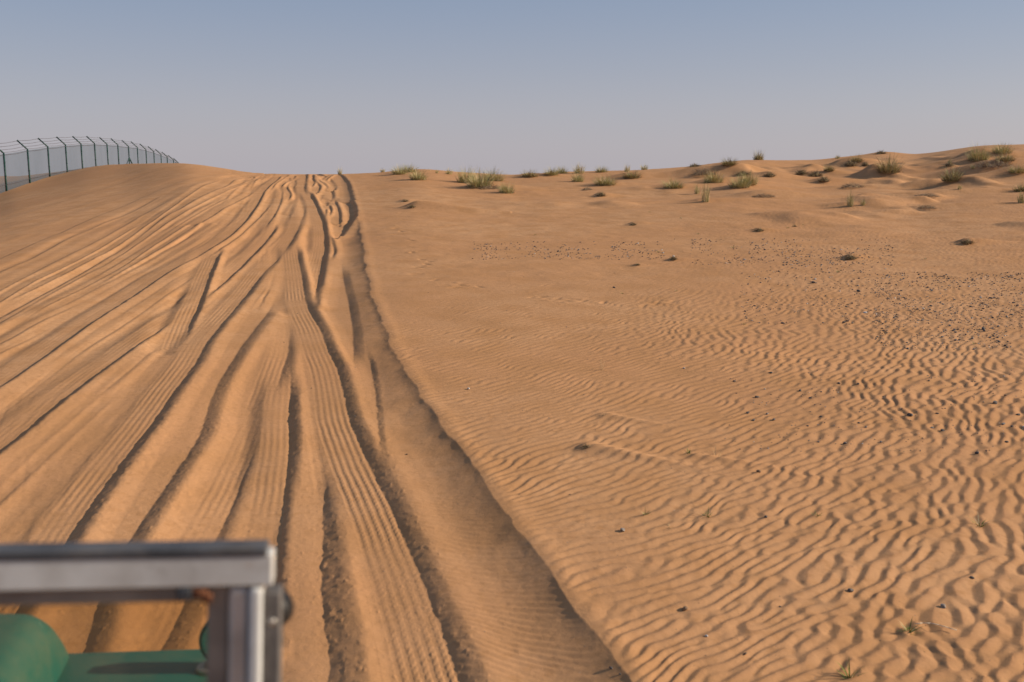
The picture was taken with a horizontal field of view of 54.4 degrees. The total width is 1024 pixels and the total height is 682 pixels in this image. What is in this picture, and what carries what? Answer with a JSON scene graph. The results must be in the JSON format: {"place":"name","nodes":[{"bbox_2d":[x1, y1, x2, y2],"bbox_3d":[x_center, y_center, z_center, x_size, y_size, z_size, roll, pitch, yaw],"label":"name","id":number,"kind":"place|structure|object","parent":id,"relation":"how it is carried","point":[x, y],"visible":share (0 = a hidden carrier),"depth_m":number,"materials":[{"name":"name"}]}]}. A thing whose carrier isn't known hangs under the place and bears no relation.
{"place":"outdoors","nodes":[
{"label":"outdoors","id":0,"kind":"place"},
{"bbox_2d":[0,144,1023,681],"bbox_3d":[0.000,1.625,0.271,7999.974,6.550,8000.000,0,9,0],"label":"ground","id":1,"kind":"structure","parent":0,"point":[196,352],"depth_m":8.52,"materials":[{"name":"orange sand"}]},
{"bbox_2d":[0,136,178,192],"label":"boundary fence","id":2,"kind":"object","parent":1,"relation":"on","point":[21,168],"visible":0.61,"depth_m":55.41,"materials":[{"name":"metal"}]},
{"bbox_2d":[0,539,293,681],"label":"off road vehicle","id":3,"kind":"object","parent":1,"relation":"on","point":[240,637],"visible":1,"depth_m":1.01,"materials":[{"name":"grey metal"}]},
{"bbox_2d":[392,165,407,174],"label":"grass tuft","id":4,"kind":"object","parent":1,"relation":"on","point":[399,172],"visible":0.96,"depth_m":40.54,"materials":[{"name":"plant"}]},
{"bbox_2d":[397,162,417,172],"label":"grass tuft","id":5,"kind":"object","parent":1,"relation":"on","point":[409,168],"visible":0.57,"depth_m":41.64,"materials":[{"name":"plant"}]},
{"bbox_2d":[407,169,427,179],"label":"grass tuft","id":6,"kind":"object","parent":1,"relation":"on","point":[418,175],"visible":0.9,"depth_m":37.00,"materials":[{"name":"plant"}]},
{"bbox_2d":[454,164,480,182],"bbox_3d":[-1.650,-6.280,37.326,1.346,0.825,1.094,-8,13,-41],"label":"grass tuft","id":7,"kind":"object","parent":1,"relation":"on","point":[461,179],"visible":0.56,"depth_m":37.14,"materials":[{"name":"plant"}]},
{"bbox_2d":[464,167,500,187],"bbox_3d":[-1.100,-5.696,34.361,1.477,0.820,1.314,-3,10,-18],"label":"grass tuft","id":8,"kind":"object","parent":1,"relation":"on","point":[474,183],"visible":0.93,"depth_m":34.23,"materials":[{"name":"plant"}]},
{"bbox_2d":[479,182,501,188],"bbox_3d":[-0.700,-5.309,34.114,1.078,0.290,0.746,-4,10,-22],"label":"dry brush","id":9,"kind":"object","parent":1,"relation":"on","point":[488,187],"visible":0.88,"depth_m":34.02,"materials":[{"name":"plant"}]},
{"bbox_2d":[476,168,505,180],"bbox_3d":[-0.776,-6.665,39.406,1.527,0.721,1.359,0,9,-2],"label":"grass tuft","id":10,"kind":"object","parent":1,"relation":"on","point":[499,177],"visible":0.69,"depth_m":39.23,"materials":[{"name":"plant"}]},
{"bbox_2d":[496,181,517,193],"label":"grass tuft","id":11,"kind":"object","parent":1,"relation":"on","point":[505,189],"visible":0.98,"depth_m":32.56,"materials":[{"name":"plant"}]},
{"bbox_2d":[518,169,536,176],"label":"grass tuft","id":12,"kind":"object","parent":1,"relation":"on","point":[527,174],"visible":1,"depth_m":41.50,"materials":[{"name":"plant"}]},
{"bbox_2d":[544,167,561,174],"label":"grass tuft","id":13,"kind":"object","parent":1,"relation":"on","point":[551,172],"visible":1,"depth_m":41.88,"materials":[{"name":"plant"}]},
{"bbox_2d":[554,165,569,173],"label":"grass tuft","id":14,"kind":"object","parent":1,"relation":"on","point":[563,172],"visible":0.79,"depth_m":43.96,"materials":[{"name":"plant"}]},
{"bbox_2d":[571,170,585,181],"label":"grass tuft","id":15,"kind":"object","parent":1,"relation":"on","point":[576,178],"visible":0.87,"depth_m":38.45,"materials":[{"name":"plant"}]},
{"bbox_2d":[573,165,584,173],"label":"grass tuft","id":16,"kind":"object","parent":1,"relation":"on","point":[576,170],"visible":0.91,"depth_m":43.79,"materials":[{"name":"plant"}]},
{"bbox_2d":[595,166,607,172],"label":"grass tuft","id":17,"kind":"object","parent":1,"relation":"on","point":[600,170],"visible":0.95,"depth_m":44.35,"materials":[{"name":"plant"}]},
{"bbox_2d":[596,192,606,195],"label":"dead clump","id":18,"kind":"object","parent":1,"relation":"on","point":[600,194],"visible":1,"depth_m":31.00,"materials":[{"name":"plant"}]},
{"bbox_2d":[593,174,618,185],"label":"grass tuft","id":19,"kind":"object","parent":1,"relation":"on","point":[604,182],"visible":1,"depth_m":35.62,"materials":[{"name":"plant"}]},
{"bbox_2d":[623,166,629,171],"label":"grass tuft","id":20,"kind":"object","parent":1,"relation":"on","point":[627,169],"visible":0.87,"depth_m":44.57,"materials":[{"name":"plant"}]},
{"bbox_2d":[622,170,642,177],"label":"grass tuft","id":21,"kind":"object","parent":1,"relation":"on","point":[631,175],"visible":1,"depth_m":39.37,"materials":[{"name":"plant"}]},
{"bbox_2d":[658,176,686,188],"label":"grass tuft","id":22,"kind":"object","parent":1,"relation":"on","point":[675,185],"visible":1,"depth_m":33.54,"materials":[{"name":"plant"}]},
{"bbox_2d":[694,182,699,193],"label":"grass tuft","id":23,"kind":"object","parent":1,"relation":"on","point":[697,191],"visible":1,"depth_m":31.52,"materials":[{"name":"plant"}]},
{"bbox_2d":[687,166,716,174],"bbox_3d":[7.551,-6.764,39.380,1.279,0.615,1.837,4,10,21],"label":"dry brush","id":24,"kind":"object","parent":1,"relation":"on","point":[701,172],"visible":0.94,"depth_m":39.12,"materials":[{"name":"plant"}]},
{"bbox_2d":[702,180,710,201],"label":"grass tuft","id":25,"kind":"object","parent":1,"relation":"on","point":[704,199],"visible":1,"depth_m":28.28,"materials":[{"name":"plant"}]},
{"bbox_2d":[703,170,724,182],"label":"grass tuft","id":26,"kind":"object","parent":1,"relation":"on","point":[714,179],"visible":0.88,"depth_m":35.03,"materials":[{"name":"plant"}]},
{"bbox_2d":[718,156,737,165],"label":"grass tuft","id":27,"kind":"object","parent":1,"relation":"on","point":[730,163],"visible":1,"depth_m":39.70,"materials":[{"name":"plant"}]},
{"bbox_2d":[726,174,754,187],"bbox_3d":[7.433,-5.261,32.526,1.115,0.569,0.906,0,9,1],"label":"grass tuft","id":28,"kind":"object","parent":1,"relation":"on","point":[740,183],"visible":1,"depth_m":32.41,"materials":[{"name":"plant"}]},
{"bbox_2d":[734,170,749,174],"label":"dead clump","id":29,"kind":"object","parent":1,"relation":"on","point":[742,172],"visible":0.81,"depth_m":38.72,"materials":[{"name":"plant"}]},
{"bbox_2d":[736,168,759,184],"bbox_3d":[7.813,-5.483,32.895,1.009,0.680,0.898,5,11,28],"label":"grass tuft","id":30,"kind":"object","parent":1,"relation":"on","point":[755,180],"visible":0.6,"depth_m":32.79,"materials":[{"name":"plant"}]},
{"bbox_2d":[753,150,763,159],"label":"grass tuft","id":31,"kind":"object","parent":1,"relation":"on","point":[760,157],"visible":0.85,"depth_m":50.91,"materials":[{"name":"plant"}]},
{"bbox_2d":[751,193,776,196],"bbox_3d":[7.469,-4.333,29.473,0.884,0.230,0.615,-1,9,-3],"label":"dry brush","id":32,"kind":"object","parent":1,"relation":"on","point":[763,195],"visible":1,"depth_m":29.43,"materials":[{"name":"plant"}]},
{"bbox_2d":[763,171,776,176],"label":"dead clump","id":33,"kind":"object","parent":1,"relation":"on","point":[768,175],"visible":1,"depth_m":38.14,"materials":[{"name":"plant"}]},
{"bbox_2d":[795,169,808,174],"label":"dead clump","id":34,"kind":"object","parent":1,"relation":"on","point":[801,172],"visible":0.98,"depth_m":39.80,"materials":[{"name":"plant"}]},
{"bbox_2d":[807,169,824,176],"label":"dead clump","id":35,"kind":"object","parent":1,"relation":"on","point":[816,174],"visible":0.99,"depth_m":39.34,"materials":[{"name":"plant"}]},
{"bbox_2d":[815,176,830,181],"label":"dead clump","id":36,"kind":"object","parent":1,"relation":"on","point":[822,179],"visible":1,"depth_m":36.81,"materials":[{"name":"plant"}]},
{"bbox_2d":[822,164,833,170],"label":"grass tuft","id":37,"kind":"object","parent":1,"relation":"on","point":[827,169],"visible":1,"depth_m":39.78,"materials":[{"name":"plant"}]},
{"bbox_2d":[842,159,857,166],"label":"dead clump","id":38,"kind":"object","parent":1,"relation":"on","point":[852,163],"visible":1,"depth_m":42.94,"materials":[{"name":"plant"}]},
{"bbox_2d":[837,661,863,680],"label":"weed","id":39,"kind":"object","parent":1,"relation":"on","point":[853,675],"visible":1,"depth_m":4.39,"materials":[{"name":"plant"}]},
{"bbox_2d":[846,189,854,206],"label":"grass tuft","id":40,"kind":"object","parent":1,"relation":"on","point":[849,201],"visible":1,"depth_m":26.89,"materials":[{"name":"plant"}]},
{"bbox_2d":[845,254,857,259],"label":"dead clump","id":41,"kind":"object","parent":1,"relation":"on","point":[851,257],"visible":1,"depth_m":17.40,"materials":[{"name":"plant"}]},
{"bbox_2d":[840,182,866,187],"bbox_3d":[11.460,-5.224,33.241,1.216,0.321,0.819,-4,10,-23],"label":"dry brush","id":42,"kind":"object","parent":1,"relation":"on","point":[849,186],"visible":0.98,"depth_m":33.13,"materials":[{"name":"plant"}]},
{"bbox_2d":[850,154,865,161],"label":"grass tuft","id":43,"kind":"object","parent":1,"relation":"on","point":[858,159],"visible":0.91,"depth_m":45.02,"materials":[{"name":"plant"}]},
{"bbox_2d":[874,153,904,173],"bbox_3d":[14.355,-6.800,37.853,1.497,0.967,1.396,-6,11,-31],"label":"grass tuft","id":44,"kind":"object","parent":1,"relation":"on","point":[886,168],"visible":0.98,"depth_m":37.73,"materials":[{"name":"plant"}]},
{"bbox_2d":[899,617,921,634],"bbox_3d":[1.909,1.372,4.777,0.137,0.076,0.111,3,10,17],"label":"weed","id":45,"kind":"object","parent":1,"relation":"on","point":[909,628],"visible":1,"depth_m":4.79,"materials":[{"name":"plant"}]},
{"bbox_2d":[917,204,935,208],"bbox_3d":[10.936,-3.553,26.257,0.522,0.163,0.754,-2,10,-14],"label":"dry brush","id":46,"kind":"object","parent":1,"relation":"on","point":[930,207],"visible":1,"depth_m":26.18,"materials":[{"name":"plant"}]},
{"bbox_2d":[915,193,938,196],"bbox_3d":[11.935,-4.207,28.628,0.598,0.155,0.863,-9,13,-42],"label":"dry brush","id":47,"kind":"object","parent":1,"relation":"on","point":[927,195],"visible":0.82,"depth_m":28.54,"materials":[{"name":"plant"}]},
{"bbox_2d":[915,623,956,630],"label":"dry stalk","id":48,"kind":"object","parent":1,"relation":"on","point":[937,624],"visible":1,"depth_m":4.80,"materials":[{"name":"beige plant"}]},
{"bbox_2d":[939,165,969,181],"bbox_3d":[14.449,-5.553,32.673,1.126,0.691,1.150,3,10,18],"label":"grass tuft","id":49,"kind":"object","parent":1,"relation":"on","point":[949,178],"visible":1,"depth_m":32.57,"materials":[{"name":"plant"}]},
{"bbox_2d":[960,239,972,243],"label":"dead clump","id":50,"kind":"object","parent":1,"relation":"on","point":[967,241],"visible":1,"depth_m":19.22,"materials":[{"name":"plant"}]},
{"bbox_2d":[965,141,991,160],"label":"grass tuft","id":51,"kind":"object","parent":1,"relation":"on","point":[977,155],"visible":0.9,"depth_m":40.19,"materials":[{"name":"plant"}]},
{"bbox_2d":[972,516,993,526],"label":"weed","id":52,"kind":"object","parent":1,"relation":"on","point":[978,523],"visible":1,"depth_m":6.03,"materials":[{"name":"plant"}]},
{"bbox_2d":[973,157,1021,167],"bbox_3d":[17.721,-6.551,36.596,1.396,0.578,2.073,-2,10,-9],"label":"dry brush","id":53,"kind":"object","parent":1,"relation":"on","point":[994,164],"visible":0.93,"depth_m":36.27,"materials":[{"name":"plant"}]},
{"bbox_2d":[989,142,1014,153],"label":"grass tuft","id":54,"kind":"object","parent":1,"relation":"on","point":[1003,150],"visible":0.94,"depth_m":40.81,"materials":[{"name":"plant"}]},
{"bbox_2d":[992,152,1018,160],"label":"grass tuft","id":55,"kind":"object","parent":1,"relation":"on","point":[1006,158],"visible":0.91,"depth_m":36.76,"materials":[{"name":"plant"}]},
{"bbox_2d":[1006,165,1023,172],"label":"grass tuft","id":56,"kind":"object","parent":1,"relation":"on","point":[1017,170],"visible":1,"depth_m":33.68,"materials":[{"name":"plant"}]},
{"bbox_2d":[1013,181,1023,191],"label":"grass tuft","id":57,"kind":"object","parent":1,"relation":"on","point":[1018,189],"visible":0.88,"depth_m":29.45,"materials":[{"name":"plant"}]},
{"bbox_2d":[1017,190,1023,202],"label":"grass tuft","id":58,"kind":"object","parent":1,"relation":"on","point":[1020,198],"visible":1,"depth_m":26.41,"materials":[{"name":"plant"}]},
{"bbox_2d":[0,0,1023,174],"label":"sky","id":59,"kind":"structure","parent":0,"point":[253,86],"materials":[{"name":"blue"}]},
{"bbox_2d":[296,238,1023,676],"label":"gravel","id":60,"kind":"structure","parent":0,"point":[846,304],"depth_m":13.65,"materials":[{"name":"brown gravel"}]}
]}

